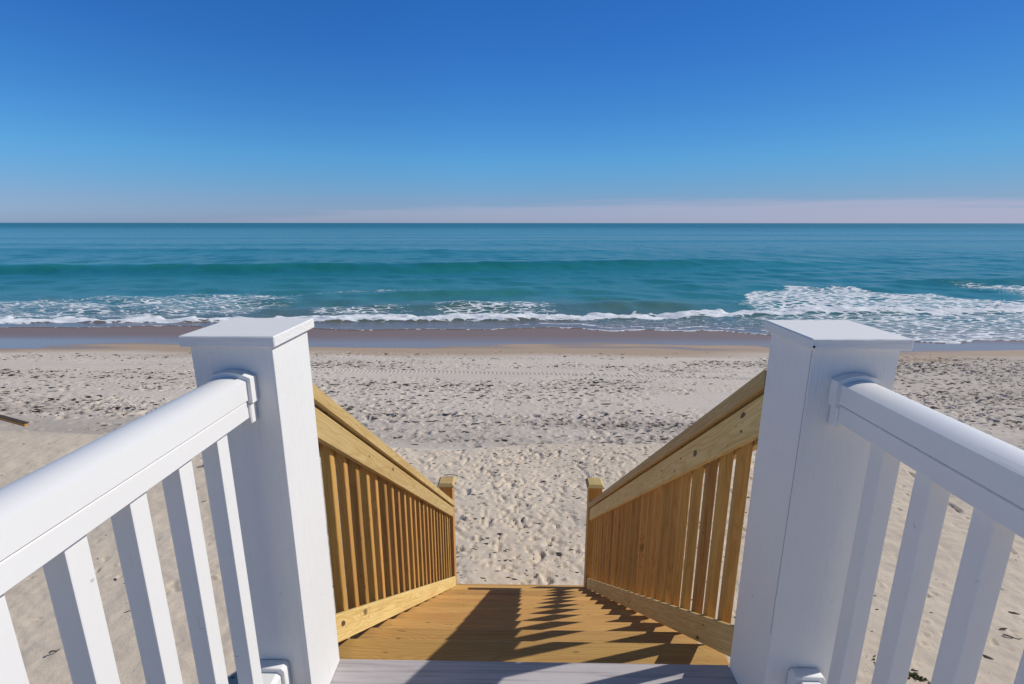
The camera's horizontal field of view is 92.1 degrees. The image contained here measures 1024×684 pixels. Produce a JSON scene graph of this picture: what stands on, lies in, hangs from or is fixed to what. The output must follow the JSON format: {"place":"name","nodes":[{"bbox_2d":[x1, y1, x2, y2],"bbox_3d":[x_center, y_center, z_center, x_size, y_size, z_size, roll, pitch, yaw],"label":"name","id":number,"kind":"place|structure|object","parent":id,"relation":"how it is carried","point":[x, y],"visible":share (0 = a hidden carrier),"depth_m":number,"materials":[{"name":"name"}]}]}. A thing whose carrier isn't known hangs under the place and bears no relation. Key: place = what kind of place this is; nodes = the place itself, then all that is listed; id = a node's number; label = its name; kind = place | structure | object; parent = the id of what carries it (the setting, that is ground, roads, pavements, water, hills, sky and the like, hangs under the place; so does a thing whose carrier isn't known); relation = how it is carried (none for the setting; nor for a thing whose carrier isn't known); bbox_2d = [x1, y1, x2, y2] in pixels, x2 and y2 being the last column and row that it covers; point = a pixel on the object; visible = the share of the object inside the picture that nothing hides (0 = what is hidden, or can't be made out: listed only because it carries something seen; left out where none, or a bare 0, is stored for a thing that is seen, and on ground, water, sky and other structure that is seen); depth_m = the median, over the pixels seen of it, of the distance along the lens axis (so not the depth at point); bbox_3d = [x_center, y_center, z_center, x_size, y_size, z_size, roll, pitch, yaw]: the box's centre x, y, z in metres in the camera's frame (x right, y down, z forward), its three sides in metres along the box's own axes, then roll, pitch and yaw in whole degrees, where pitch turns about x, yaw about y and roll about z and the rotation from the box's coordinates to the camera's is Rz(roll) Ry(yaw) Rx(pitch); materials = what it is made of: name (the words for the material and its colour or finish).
{"place":"outdoors","nodes":[
{"label":"outdoors","id":0,"kind":"place"},
{"bbox_2d":[0,326,1023,683],"bbox_3d":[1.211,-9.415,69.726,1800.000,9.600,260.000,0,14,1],"label":"sand","id":1,"kind":"structure","parent":0,"point":[552,522],"depth_m":9.02,"materials":[{"name":"beige sand"}]},
{"bbox_2d":[0,414,28,426],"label":"wooden plank","id":2,"kind":"object","parent":1,"relation":"on","point":[13,420],"visible":1,"depth_m":8.04,"materials":[{"name":"brown wood"}]},
{"bbox_2d":[0,353,1023,677],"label":"seaweed debris","id":3,"kind":"object","parent":1,"relation":"on","point":[510,417],"visible":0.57,"depth_m":10.64,"materials":[{"name":"brown plant"}]},
{"bbox_2d":[330,659,736,683],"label":"deck","id":4,"kind":"structure","parent":1,"relation":"on","point":[355,671],"depth_m":1.24,"materials":[{"name":"grey wood"}]},
{"bbox_2d":[0,318,339,683],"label":"deck railing","id":5,"kind":"object","parent":4,"relation":"on","point":[241,417],"visible":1,"depth_m":0.85,"materials":[{"name":"white plastic"}]},
{"bbox_2d":[729,320,1023,683],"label":"deck railing","id":6,"kind":"object","parent":4,"relation":"on","point":[844,429],"visible":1,"depth_m":0.91,"materials":[{"name":"white plastic"}]},
{"bbox_2d":[338,584,729,664],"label":"staircase","id":7,"kind":"structure","parent":1,"relation":"on","point":[525,623],"depth_m":1.73,"materials":[{"name":"brown wood"}]},
{"bbox_2d":[312,383,456,642],"bbox_3d":[-0.529,1.321,2.689,0.133,3.209,2.507,0,14,1],"label":"stair railing","id":8,"kind":"object","parent":7,"relation":"on","point":[395,519],"visible":0.89,"depth_m":1.84,"materials":[{"name":"brown wood"}]},
{"bbox_2d":[584,369,766,656],"bbox_3d":[0.622,1.327,2.670,0.130,3.209,2.507,0,14,1],"label":"stair railing","id":9,"kind":"object","parent":7,"relation":"on","point":[637,527],"visible":0.91,"depth_m":1.69,"materials":[{"name":"brown wood"}]},
{"bbox_2d":[866,655,930,683],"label":"seaweed clump","id":10,"kind":"object","parent":1,"relation":"on","point":[914,675],"visible":0.5,"depth_m":3.47,"materials":[{"name":"brown plant"}]},
{"bbox_2d":[0,223,1023,343],"bbox_3d":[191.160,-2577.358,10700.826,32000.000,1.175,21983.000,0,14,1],"label":"sea","id":11,"kind":"structure","parent":0,"point":[954,283],"depth_m":42.71,"materials":[{"name":"liquid"}]},
{"bbox_2d":[0,0,1023,222],"label":"sky","id":12,"kind":"structure","parent":0,"point":[112,111],"materials":[{"name":"blue"}]}
]}

